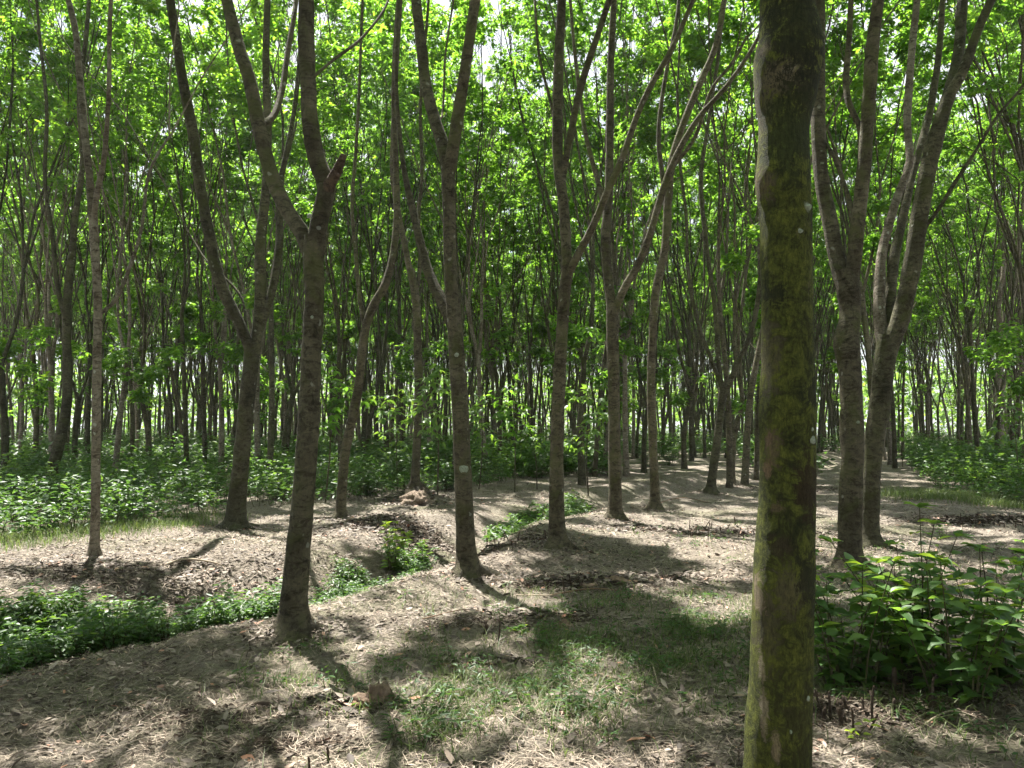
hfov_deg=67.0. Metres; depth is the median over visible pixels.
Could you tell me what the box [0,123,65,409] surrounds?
rubber tree
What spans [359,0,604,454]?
rubber tree
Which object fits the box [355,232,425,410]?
rubber tree
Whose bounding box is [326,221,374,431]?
rubber tree
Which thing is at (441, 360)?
rubber tree
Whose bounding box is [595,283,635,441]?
rubber tree
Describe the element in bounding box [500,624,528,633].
seedling
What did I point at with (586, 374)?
rubber tree
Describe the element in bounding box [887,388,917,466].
sapling
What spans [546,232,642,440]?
rubber tree
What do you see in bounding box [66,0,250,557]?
rubber tree
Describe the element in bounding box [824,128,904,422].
rubber tree
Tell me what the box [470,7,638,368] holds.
rubber tree
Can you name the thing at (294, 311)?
rubber tree
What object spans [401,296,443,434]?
rubber tree
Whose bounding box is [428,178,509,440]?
rubber tree
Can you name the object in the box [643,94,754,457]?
rubber tree
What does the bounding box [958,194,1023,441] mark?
rubber tree
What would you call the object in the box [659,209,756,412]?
rubber tree
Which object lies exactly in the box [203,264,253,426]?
rubber tree
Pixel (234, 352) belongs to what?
rubber tree
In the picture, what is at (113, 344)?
rubber tree
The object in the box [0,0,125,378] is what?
rubber tree
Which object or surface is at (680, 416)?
rubber tree
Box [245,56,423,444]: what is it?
rubber tree
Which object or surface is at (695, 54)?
rubber tree
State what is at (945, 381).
rubber tree
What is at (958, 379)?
rubber tree
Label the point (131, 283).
rubber tree
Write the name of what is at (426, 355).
rubber tree
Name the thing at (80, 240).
rubber tree
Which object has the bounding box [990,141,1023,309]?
rubber tree
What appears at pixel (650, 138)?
rubber tree
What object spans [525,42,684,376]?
rubber tree
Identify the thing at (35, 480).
shrub
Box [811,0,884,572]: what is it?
rubber tree
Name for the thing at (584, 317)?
rubber tree
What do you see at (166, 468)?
shrub
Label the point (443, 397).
rubber tree
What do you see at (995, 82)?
rubber tree
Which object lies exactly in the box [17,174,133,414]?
rubber tree
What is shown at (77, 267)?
rubber tree
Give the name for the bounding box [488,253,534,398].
rubber tree
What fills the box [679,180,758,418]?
rubber tree
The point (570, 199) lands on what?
rubber tree
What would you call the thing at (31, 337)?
rubber tree
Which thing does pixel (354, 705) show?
wood chunk
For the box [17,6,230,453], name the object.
rubber tree
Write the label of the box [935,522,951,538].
ditch plant
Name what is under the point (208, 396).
rubber tree
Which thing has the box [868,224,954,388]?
rubber tree
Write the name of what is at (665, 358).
rubber tree
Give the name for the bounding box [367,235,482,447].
rubber tree
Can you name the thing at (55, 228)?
rubber tree
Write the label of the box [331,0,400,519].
rubber tree
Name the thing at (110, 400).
distant plantation
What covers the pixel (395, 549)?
ditch plant
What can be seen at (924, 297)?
rubber tree
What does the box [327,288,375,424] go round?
rubber tree
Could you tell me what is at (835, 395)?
rubber tree
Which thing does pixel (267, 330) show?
rubber tree
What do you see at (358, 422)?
rubber tree
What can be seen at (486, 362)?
rubber tree
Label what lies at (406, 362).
rubber tree
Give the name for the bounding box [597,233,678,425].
rubber tree
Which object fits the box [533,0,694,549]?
rubber tree
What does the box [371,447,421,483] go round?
shrub
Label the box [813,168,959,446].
rubber tree
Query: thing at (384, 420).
sapling
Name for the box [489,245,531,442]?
rubber tree
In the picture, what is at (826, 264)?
rubber tree
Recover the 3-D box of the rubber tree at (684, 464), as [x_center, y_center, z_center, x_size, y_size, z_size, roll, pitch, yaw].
[6.262,-7.475,31.594,9.355,22.051,11.915,1,-4,-11]
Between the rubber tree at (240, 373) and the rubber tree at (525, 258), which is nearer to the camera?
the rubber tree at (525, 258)
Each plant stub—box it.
[326,746,329,763]
[497,619,500,643]
[814,689,821,714]
[821,705,826,719]
[828,691,831,720]
[837,707,843,728]
[841,695,846,708]
[851,708,853,733]
[868,714,878,732]
[870,685,874,721]
[890,667,896,694]
[892,698,895,714]
[929,677,934,698]
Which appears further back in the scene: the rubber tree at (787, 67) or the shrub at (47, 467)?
the shrub at (47, 467)
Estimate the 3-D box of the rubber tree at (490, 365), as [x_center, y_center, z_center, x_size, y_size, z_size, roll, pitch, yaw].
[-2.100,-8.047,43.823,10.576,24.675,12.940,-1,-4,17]
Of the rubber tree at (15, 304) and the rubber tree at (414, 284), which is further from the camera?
the rubber tree at (15, 304)
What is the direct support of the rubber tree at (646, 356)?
on the ground at (676, 485)
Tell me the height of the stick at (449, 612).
0.068 m
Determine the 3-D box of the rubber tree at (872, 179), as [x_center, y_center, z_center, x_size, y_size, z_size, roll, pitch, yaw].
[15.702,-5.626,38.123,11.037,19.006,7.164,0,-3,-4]
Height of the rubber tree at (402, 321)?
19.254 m
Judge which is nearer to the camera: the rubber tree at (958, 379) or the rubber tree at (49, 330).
the rubber tree at (49, 330)
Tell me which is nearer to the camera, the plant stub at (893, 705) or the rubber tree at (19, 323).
the plant stub at (893, 705)
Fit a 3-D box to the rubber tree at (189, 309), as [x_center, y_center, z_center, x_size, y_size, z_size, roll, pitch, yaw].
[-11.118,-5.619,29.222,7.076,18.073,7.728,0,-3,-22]
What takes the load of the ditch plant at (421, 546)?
on the ground at (676, 485)
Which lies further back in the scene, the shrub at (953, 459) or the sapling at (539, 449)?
the shrub at (953, 459)
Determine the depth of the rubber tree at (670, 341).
45.25 m
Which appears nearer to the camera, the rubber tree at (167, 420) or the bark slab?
the bark slab
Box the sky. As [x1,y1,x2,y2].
[0,0,1023,434]
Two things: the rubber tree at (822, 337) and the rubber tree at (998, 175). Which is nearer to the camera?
the rubber tree at (998, 175)
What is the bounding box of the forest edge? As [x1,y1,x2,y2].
[6,352,1023,439]
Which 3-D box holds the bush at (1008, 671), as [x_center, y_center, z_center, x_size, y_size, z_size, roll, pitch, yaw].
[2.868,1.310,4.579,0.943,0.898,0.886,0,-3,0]
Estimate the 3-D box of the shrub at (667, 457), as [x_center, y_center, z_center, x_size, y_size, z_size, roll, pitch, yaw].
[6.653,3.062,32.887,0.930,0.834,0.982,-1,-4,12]
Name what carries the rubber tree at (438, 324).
on the ground at (676, 485)
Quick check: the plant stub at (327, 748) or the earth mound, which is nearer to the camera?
the plant stub at (327, 748)
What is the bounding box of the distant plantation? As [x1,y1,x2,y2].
[0,237,1023,446]
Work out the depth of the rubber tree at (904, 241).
53.05 m
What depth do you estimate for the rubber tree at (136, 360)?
51.62 m
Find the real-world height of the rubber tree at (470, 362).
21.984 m
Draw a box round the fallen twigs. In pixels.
[0,490,1022,767]
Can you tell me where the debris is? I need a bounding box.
[0,483,1023,761]
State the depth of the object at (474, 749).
4.40 m
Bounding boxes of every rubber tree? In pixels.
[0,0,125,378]
[0,0,151,454]
[0,0,151,475]
[0,0,168,453]
[0,0,227,474]
[0,0,241,460]
[0,1,173,454]
[0,1,219,459]
[0,8,147,464]
[0,31,142,455]
[0,62,116,421]
[0,79,109,452]
[0,98,127,447]
[0,102,160,453]
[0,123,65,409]
[0,138,44,447]
[0,143,161,440]
[0,144,88,427]
[0,144,107,382]
[0,223,54,441]
[0,247,54,422]
[0,253,79,439]
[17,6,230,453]
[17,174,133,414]
[23,0,305,471]
[28,272,89,344]
[29,0,299,531]
[31,228,136,364]
[33,100,238,453]
[35,0,90,479]
[51,135,181,440]
[57,128,166,435]
[57,226,133,445]
[62,236,150,410]
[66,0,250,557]
[67,53,286,450]
[73,231,167,443]
[74,111,233,441]
[74,216,158,444]
[79,0,405,465]
[92,65,205,445]
[94,0,347,472]
[100,233,176,408]
[101,161,287,445]
[103,274,178,428]
[105,205,194,448]
[107,232,224,442]
[112,0,297,468]
[114,183,194,438]
[129,57,322,450]
[130,0,387,487]
[130,188,292,413]
[131,137,250,396]
[132,0,378,459]
[140,196,218,422]
[146,15,330,444]
[147,209,251,422]
[150,178,255,441]
[155,76,345,440]
[157,163,224,443]
[160,232,248,425]
[163,63,365,423]
[167,165,340,400]
[168,215,251,399]
[176,149,238,448]
[197,0,387,450]
[197,0,439,468]
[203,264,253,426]
[206,120,353,440]
[215,233,286,443]
[219,198,307,440]
[221,0,388,646]
[222,163,297,417]
[227,46,386,380]
[230,212,337,438]
[232,220,360,412]
[233,80,364,440]
[234,267,296,429]
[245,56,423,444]
[248,165,365,441]
[252,314,298,429]
[268,174,355,443]
[271,31,441,451]
[272,0,471,461]
[279,195,352,412]
[280,0,491,453]
[280,212,341,389]
[283,314,299,423]
[284,130,441,445]
[289,99,414,420]
[293,157,405,442]
[297,101,498,450]
[314,0,576,462]
[320,0,509,446]
[322,271,365,398]
[323,0,498,450]
[325,105,510,444]
[325,237,395,429]
[325,274,372,443]
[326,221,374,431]
[327,187,395,427]
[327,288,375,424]
[330,198,438,440]
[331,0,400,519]
[334,96,467,442]
[335,275,372,438]
[336,5,518,452]
[340,149,430,442]
[349,105,438,444]
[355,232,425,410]
[357,6,545,441]
[358,154,474,417]
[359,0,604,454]
[361,0,569,470]
[362,139,442,382]
[365,237,439,437]
[365,252,479,410]
[367,54,517,427]
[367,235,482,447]
[371,313,443,410]
[380,278,445,441]
[381,87,535,389]
[381,295,447,423]
[390,0,429,490]
[394,0,501,580]
[401,211,516,422]
[401,226,493,430]
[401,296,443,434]
[404,232,508,439]
[418,133,531,443]
[428,3,651,442]
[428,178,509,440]
[429,0,670,485]
[429,132,535,442]
[429,218,521,374]
[433,210,540,433]
[436,234,505,420]
[437,144,590,436]
[457,64,580,446]
[458,207,545,436]
[464,251,521,433]
[465,246,509,426]
[466,308,505,438]
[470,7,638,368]
[471,37,606,438]
[481,124,577,433]
[483,92,659,439]
[486,72,703,458]
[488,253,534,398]
[489,0,713,476]
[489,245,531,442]
[491,148,600,370]
[493,190,579,438]
[493,262,538,436]
[496,0,839,476]
[496,203,559,445]
[504,71,647,443]
[504,218,586,432]
[508,184,572,433]
[509,112,630,411]
[509,260,584,384]
[517,0,755,472]
[521,1,726,472]
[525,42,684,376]
[527,167,639,428]
[528,280,581,414]
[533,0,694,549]
[541,112,655,426]
[545,130,704,389]
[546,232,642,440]
[550,250,588,433]
[553,2,758,468]
[556,279,602,433]
[569,0,758,520]
[573,250,663,400]
[583,0,847,353]
[583,230,661,434]
[586,75,700,458]
[586,144,716,455]
[589,0,743,456]
[595,252,676,440]
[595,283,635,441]
[596,216,686,419]
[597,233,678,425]
[600,169,749,445]
[600,283,664,424]
[605,3,755,460]
[619,0,1008,485]
[622,243,744,420]
[630,0,844,488]
[630,125,731,454]
[631,255,729,437]
[633,261,712,442]
[636,0,866,483]
[636,202,732,433]
[636,251,704,439]
[636,276,681,429]
[638,127,750,451]
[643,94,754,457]
[645,0,758,510]
[646,66,755,457]
[655,0,760,494]
[655,266,731,432]
[658,6,898,407]
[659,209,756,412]
[665,0,863,479]
[671,257,756,444]
[673,260,743,449]
[677,207,751,448]
[678,178,822,414]
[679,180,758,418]
[680,183,755,394]
[682,108,756,429]
[700,195,755,439]
[707,122,888,391]
[710,303,758,435]
[711,74,900,368]
[714,60,931,269]
[719,4,981,431]
[722,0,993,317]
[728,0,953,485]
[731,130,847,416]
[742,0,823,767]
[742,193,870,451]
[749,17,912,420]
[757,22,993,464]
[809,126,876,452]
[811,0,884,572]
[813,141,964,416]
[813,164,994,460]
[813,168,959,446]
[813,176,872,385]
[813,184,936,414]
[813,274,871,449]
[814,167,895,452]
[814,275,836,448]
[815,216,874,450]
[816,276,837,446]
[819,305,838,415]
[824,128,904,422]
[826,0,963,468]
[826,0,1023,398]
[826,54,1020,445]
[827,10,1023,449]
[827,79,987,445]
[835,165,951,446]
[847,122,987,458]
[854,84,1020,446]
[862,0,1023,551]
[866,272,953,397]
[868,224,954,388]
[873,161,977,443]
[878,0,1023,385]
[881,168,997,439]
[885,163,1010,416]
[891,2,1023,406]
[894,117,1007,447]
[896,95,1022,449]
[899,249,953,442]
[903,3,1023,457]
[906,229,967,441]
[920,0,1023,236]
[924,160,1021,444]
[924,175,1022,439]
[928,0,1023,451]
[939,6,1023,452]
[942,157,1021,433]
[942,187,1023,356]
[949,142,1023,369]
[958,185,1022,427]
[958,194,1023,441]
[967,241,1021,439]
[969,288,1021,414]
[983,3,1023,444]
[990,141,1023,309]
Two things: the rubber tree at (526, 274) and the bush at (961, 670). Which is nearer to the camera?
the bush at (961, 670)
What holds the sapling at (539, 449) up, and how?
on the ground at (676, 485)
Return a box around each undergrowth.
[0,422,1023,476]
[0,444,230,537]
[224,440,577,506]
[901,441,1023,499]
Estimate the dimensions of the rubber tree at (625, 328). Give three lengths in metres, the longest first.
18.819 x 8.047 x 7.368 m
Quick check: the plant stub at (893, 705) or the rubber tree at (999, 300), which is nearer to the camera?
the plant stub at (893, 705)
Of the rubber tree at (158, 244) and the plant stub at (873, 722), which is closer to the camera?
the plant stub at (873, 722)
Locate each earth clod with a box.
[557,618,573,627]
[580,583,597,587]
[602,575,629,584]
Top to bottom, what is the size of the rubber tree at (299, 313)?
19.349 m
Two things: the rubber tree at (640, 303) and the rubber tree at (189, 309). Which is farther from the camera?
the rubber tree at (640, 303)
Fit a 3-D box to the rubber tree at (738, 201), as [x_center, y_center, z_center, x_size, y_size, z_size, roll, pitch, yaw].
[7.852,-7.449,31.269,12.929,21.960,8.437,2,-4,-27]
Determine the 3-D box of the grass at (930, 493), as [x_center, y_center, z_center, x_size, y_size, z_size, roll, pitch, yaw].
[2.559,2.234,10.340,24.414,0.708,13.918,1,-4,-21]
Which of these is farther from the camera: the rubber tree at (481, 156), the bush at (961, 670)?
the rubber tree at (481, 156)
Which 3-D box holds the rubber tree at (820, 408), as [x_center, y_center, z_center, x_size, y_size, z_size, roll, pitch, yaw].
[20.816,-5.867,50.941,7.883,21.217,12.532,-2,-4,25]
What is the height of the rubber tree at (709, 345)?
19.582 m
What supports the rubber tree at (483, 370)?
on the ground at (676, 485)
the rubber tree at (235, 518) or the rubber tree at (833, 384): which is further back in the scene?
the rubber tree at (833, 384)
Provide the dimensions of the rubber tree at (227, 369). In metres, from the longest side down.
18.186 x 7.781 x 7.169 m
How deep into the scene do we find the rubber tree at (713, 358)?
63.37 m
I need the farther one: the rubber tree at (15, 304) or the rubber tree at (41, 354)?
the rubber tree at (15, 304)
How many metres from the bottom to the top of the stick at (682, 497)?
0.097 m
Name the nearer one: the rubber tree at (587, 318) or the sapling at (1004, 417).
the sapling at (1004, 417)
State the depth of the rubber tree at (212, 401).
47.38 m
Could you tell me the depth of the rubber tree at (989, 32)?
21.29 m
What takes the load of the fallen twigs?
on the ground at (676, 485)
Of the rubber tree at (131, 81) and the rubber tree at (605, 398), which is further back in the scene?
the rubber tree at (605, 398)
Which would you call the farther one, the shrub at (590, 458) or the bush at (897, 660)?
the shrub at (590, 458)
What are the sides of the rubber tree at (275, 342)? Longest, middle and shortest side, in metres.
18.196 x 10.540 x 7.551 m
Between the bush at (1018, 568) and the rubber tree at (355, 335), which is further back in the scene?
the rubber tree at (355, 335)
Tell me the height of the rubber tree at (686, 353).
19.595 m
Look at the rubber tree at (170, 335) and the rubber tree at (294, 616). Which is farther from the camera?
the rubber tree at (170, 335)
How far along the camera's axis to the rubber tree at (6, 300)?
40.81 m
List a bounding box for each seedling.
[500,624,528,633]
[845,718,880,739]
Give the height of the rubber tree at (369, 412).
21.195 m
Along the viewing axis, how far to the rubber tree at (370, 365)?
61.76 m
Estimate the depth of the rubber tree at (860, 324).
53.10 m
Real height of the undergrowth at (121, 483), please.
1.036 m
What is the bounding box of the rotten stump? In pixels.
[351,682,395,705]
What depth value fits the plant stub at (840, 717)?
3.80 m
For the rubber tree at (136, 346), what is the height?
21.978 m
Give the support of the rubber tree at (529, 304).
on the ground at (676, 485)
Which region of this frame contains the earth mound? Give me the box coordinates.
[399,488,434,504]
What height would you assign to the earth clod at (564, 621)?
0.072 m
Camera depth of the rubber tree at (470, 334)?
64.88 m
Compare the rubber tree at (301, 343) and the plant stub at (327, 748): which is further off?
the rubber tree at (301, 343)
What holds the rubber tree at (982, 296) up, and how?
on the ground at (676, 485)
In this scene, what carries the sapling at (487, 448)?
on the ground at (676, 485)
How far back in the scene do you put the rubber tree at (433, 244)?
43.95 m
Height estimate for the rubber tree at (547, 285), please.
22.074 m
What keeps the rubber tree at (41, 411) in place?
on the ground at (676, 485)
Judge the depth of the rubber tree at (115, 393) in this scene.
54.93 m
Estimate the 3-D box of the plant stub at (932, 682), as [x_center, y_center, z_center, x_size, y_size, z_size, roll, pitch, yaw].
[2.239,1.651,4.133,0.034,0.188,0.030,5,4,14]
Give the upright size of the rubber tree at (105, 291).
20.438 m
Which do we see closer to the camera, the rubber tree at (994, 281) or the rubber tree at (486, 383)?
the rubber tree at (994, 281)
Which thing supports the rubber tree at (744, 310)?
on the ground at (676, 485)
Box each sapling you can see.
[297,354,369,502]
[364,384,430,490]
[411,364,452,493]
[469,394,509,489]
[479,373,536,491]
[515,416,564,489]
[564,383,621,495]
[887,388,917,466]
[986,385,1023,466]
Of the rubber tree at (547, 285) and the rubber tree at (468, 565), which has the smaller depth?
the rubber tree at (468, 565)
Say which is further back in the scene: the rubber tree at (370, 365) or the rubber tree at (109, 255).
the rubber tree at (370, 365)
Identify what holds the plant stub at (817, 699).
on the ground at (676, 485)
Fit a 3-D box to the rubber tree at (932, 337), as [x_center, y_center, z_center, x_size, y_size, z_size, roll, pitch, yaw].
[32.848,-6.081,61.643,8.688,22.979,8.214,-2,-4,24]
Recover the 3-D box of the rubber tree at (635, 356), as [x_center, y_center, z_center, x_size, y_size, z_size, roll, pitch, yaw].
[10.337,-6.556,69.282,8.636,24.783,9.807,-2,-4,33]
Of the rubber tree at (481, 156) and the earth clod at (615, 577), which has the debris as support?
the earth clod at (615, 577)
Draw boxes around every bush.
[814,549,921,690]
[816,501,974,674]
[863,550,1023,705]
[931,539,1023,685]
[999,539,1023,633]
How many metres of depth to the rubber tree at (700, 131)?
48.49 m
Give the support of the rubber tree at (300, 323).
on the ground at (676, 485)
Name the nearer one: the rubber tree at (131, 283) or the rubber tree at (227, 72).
the rubber tree at (227, 72)
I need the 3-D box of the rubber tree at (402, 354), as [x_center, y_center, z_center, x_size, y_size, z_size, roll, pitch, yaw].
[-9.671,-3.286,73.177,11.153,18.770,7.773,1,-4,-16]
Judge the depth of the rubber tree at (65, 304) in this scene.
19.34 m
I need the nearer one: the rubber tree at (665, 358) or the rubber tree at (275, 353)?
the rubber tree at (665, 358)
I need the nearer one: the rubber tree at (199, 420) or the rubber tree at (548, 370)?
the rubber tree at (199, 420)
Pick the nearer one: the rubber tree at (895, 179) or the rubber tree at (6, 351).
the rubber tree at (6, 351)
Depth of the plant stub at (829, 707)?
3.91 m
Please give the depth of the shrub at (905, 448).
43.27 m
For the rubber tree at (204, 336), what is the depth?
27.93 m
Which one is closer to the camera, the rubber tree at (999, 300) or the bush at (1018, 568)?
the bush at (1018, 568)
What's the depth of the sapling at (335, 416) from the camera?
16.07 m
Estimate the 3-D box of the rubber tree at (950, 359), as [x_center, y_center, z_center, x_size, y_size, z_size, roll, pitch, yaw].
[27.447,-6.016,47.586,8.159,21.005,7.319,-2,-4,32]
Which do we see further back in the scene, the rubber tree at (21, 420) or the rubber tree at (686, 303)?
the rubber tree at (686, 303)
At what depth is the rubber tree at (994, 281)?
45.63 m
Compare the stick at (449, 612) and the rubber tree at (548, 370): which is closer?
the stick at (449, 612)
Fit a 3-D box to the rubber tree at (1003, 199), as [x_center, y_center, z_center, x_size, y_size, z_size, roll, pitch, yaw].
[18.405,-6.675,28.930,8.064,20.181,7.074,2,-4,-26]
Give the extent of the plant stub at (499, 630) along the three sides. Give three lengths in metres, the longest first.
0.213 x 0.026 x 0.020 m
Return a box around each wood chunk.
[338,701,363,712]
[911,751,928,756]
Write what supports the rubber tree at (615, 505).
on the ground at (676, 485)
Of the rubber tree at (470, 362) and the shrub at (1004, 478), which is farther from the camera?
the rubber tree at (470, 362)
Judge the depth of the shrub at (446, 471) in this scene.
20.02 m
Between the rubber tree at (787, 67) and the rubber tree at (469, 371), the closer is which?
the rubber tree at (787, 67)
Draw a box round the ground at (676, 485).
[0,435,1023,767]
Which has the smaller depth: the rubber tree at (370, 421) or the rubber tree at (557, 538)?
the rubber tree at (557, 538)
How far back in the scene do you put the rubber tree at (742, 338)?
53.59 m
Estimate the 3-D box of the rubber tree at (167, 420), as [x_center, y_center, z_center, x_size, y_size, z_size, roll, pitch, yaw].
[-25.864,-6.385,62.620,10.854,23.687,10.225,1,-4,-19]
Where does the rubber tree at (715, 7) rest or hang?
on the ground at (676, 485)
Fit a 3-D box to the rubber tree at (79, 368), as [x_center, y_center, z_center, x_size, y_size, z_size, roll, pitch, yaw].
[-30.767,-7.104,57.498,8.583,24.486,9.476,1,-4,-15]
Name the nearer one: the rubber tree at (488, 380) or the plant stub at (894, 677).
the plant stub at (894, 677)
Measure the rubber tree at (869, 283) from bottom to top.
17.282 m
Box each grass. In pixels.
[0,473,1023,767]
[0,485,1023,767]
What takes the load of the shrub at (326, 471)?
on the ground at (676, 485)
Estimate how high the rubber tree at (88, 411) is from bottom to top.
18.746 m
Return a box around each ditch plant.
[0,615,46,651]
[65,592,136,620]
[378,521,412,570]
[400,538,438,559]
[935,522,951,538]
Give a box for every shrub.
[0,448,37,484]
[0,469,43,511]
[44,460,73,498]
[47,465,110,507]
[90,451,141,487]
[104,478,155,516]
[137,452,182,492]
[170,458,229,503]
[250,447,284,481]
[253,460,294,499]
[315,455,335,491]
[349,460,391,495]
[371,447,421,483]
[423,445,452,473]
[429,456,454,489]
[471,446,508,480]
[491,443,523,475]
[521,454,549,477]
[546,448,574,476]
[585,449,607,473]
[637,448,658,466]
[658,447,678,465]
[897,442,912,457]
[927,453,960,480]
[954,457,1000,489]
[981,458,1023,493]
[1001,445,1023,459]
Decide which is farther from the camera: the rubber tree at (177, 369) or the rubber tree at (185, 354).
the rubber tree at (185, 354)
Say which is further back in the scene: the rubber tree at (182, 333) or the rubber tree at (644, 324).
the rubber tree at (644, 324)
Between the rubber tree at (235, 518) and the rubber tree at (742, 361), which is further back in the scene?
the rubber tree at (742, 361)
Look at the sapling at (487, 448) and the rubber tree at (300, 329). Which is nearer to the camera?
the sapling at (487, 448)
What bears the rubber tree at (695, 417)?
on the ground at (676, 485)
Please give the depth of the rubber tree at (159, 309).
53.83 m
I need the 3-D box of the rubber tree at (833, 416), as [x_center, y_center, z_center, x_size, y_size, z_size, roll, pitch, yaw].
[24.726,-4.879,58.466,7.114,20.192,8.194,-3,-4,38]
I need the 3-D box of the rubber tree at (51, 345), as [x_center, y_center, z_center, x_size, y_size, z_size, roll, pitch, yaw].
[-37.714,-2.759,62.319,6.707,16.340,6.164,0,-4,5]
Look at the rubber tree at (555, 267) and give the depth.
35.54 m
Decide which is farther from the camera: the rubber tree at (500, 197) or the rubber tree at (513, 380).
the rubber tree at (513, 380)
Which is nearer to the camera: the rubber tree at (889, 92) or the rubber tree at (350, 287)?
the rubber tree at (889, 92)
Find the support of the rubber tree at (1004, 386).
on the ground at (676, 485)
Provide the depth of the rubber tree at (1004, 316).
39.00 m
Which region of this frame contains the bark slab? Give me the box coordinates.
[270,755,310,766]
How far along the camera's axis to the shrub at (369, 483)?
17.47 m
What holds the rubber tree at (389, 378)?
on the ground at (676, 485)
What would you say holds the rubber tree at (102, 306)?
on the ground at (676, 485)
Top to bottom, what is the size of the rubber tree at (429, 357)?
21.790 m
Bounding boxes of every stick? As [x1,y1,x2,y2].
[422,609,502,618]
[516,594,567,595]
[550,588,632,594]
[661,497,705,502]
[915,710,995,729]
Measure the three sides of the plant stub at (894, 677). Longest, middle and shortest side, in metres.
0.192 x 0.039 x 0.036 m
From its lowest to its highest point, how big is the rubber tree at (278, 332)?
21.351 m
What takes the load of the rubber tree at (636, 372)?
on the ground at (676, 485)
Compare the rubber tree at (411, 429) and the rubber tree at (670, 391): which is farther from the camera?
the rubber tree at (670, 391)
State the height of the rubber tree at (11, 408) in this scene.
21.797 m
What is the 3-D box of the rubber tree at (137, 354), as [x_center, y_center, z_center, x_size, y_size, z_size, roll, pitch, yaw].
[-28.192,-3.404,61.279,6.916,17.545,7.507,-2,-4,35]
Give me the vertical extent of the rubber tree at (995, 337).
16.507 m
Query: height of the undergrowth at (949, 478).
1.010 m
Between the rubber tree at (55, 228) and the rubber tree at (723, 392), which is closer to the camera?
the rubber tree at (723, 392)
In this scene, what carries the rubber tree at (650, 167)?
on the ground at (676, 485)
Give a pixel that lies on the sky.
(494, 3)
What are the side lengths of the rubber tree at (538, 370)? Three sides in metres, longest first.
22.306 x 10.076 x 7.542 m
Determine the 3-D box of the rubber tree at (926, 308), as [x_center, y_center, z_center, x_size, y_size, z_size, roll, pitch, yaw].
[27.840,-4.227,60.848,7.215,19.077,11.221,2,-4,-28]
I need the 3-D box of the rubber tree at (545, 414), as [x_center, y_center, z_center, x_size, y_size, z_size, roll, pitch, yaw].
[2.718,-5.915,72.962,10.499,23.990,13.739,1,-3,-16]
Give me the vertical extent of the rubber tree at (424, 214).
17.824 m
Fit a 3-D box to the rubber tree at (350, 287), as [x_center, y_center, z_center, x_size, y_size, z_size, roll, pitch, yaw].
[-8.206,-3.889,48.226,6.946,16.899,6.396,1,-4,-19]
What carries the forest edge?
on the ground at (676, 485)
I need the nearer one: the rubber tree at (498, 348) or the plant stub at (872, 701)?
the plant stub at (872, 701)
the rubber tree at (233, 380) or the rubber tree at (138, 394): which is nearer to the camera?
the rubber tree at (138, 394)
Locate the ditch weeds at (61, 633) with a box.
[0,490,595,681]
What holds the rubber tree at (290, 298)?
on the ground at (676, 485)
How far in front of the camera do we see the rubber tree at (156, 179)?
29.82 m
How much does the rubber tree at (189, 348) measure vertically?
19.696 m
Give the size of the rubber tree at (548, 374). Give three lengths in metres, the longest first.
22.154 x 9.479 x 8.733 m
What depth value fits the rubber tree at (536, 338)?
62.01 m
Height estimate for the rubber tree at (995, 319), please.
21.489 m
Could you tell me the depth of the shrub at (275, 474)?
16.38 m
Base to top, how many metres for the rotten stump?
0.140 m
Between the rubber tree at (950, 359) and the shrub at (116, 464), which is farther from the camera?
the rubber tree at (950, 359)
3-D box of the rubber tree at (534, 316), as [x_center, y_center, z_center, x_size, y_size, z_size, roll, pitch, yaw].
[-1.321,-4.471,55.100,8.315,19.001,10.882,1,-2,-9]
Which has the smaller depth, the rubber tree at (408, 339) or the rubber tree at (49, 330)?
the rubber tree at (49, 330)
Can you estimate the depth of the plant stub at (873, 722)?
3.73 m
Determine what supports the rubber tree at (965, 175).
on the ground at (676, 485)
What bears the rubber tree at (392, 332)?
on the ground at (676, 485)
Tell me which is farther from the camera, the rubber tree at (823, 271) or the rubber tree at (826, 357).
the rubber tree at (826, 357)
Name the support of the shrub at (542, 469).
on the ground at (676, 485)
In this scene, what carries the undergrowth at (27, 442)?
on the ground at (676, 485)
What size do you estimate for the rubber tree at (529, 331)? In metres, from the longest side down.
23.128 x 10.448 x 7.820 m
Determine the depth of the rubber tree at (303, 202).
24.28 m
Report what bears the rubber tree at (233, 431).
on the ground at (676, 485)
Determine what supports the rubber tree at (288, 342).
on the ground at (676, 485)
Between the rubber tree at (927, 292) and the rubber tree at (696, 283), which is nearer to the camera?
the rubber tree at (696, 283)
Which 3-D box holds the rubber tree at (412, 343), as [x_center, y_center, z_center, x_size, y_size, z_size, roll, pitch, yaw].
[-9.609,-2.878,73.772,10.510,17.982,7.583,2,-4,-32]
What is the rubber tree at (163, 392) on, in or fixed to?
on the ground at (676, 485)
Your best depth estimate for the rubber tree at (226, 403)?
29.69 m
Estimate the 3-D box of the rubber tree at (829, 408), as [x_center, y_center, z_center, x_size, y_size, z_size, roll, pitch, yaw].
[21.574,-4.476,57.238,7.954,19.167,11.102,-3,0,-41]
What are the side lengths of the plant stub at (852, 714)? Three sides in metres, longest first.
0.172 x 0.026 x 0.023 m
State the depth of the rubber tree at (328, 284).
44.47 m
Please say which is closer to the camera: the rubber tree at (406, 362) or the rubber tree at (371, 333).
the rubber tree at (406, 362)
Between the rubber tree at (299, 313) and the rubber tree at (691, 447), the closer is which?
the rubber tree at (691, 447)

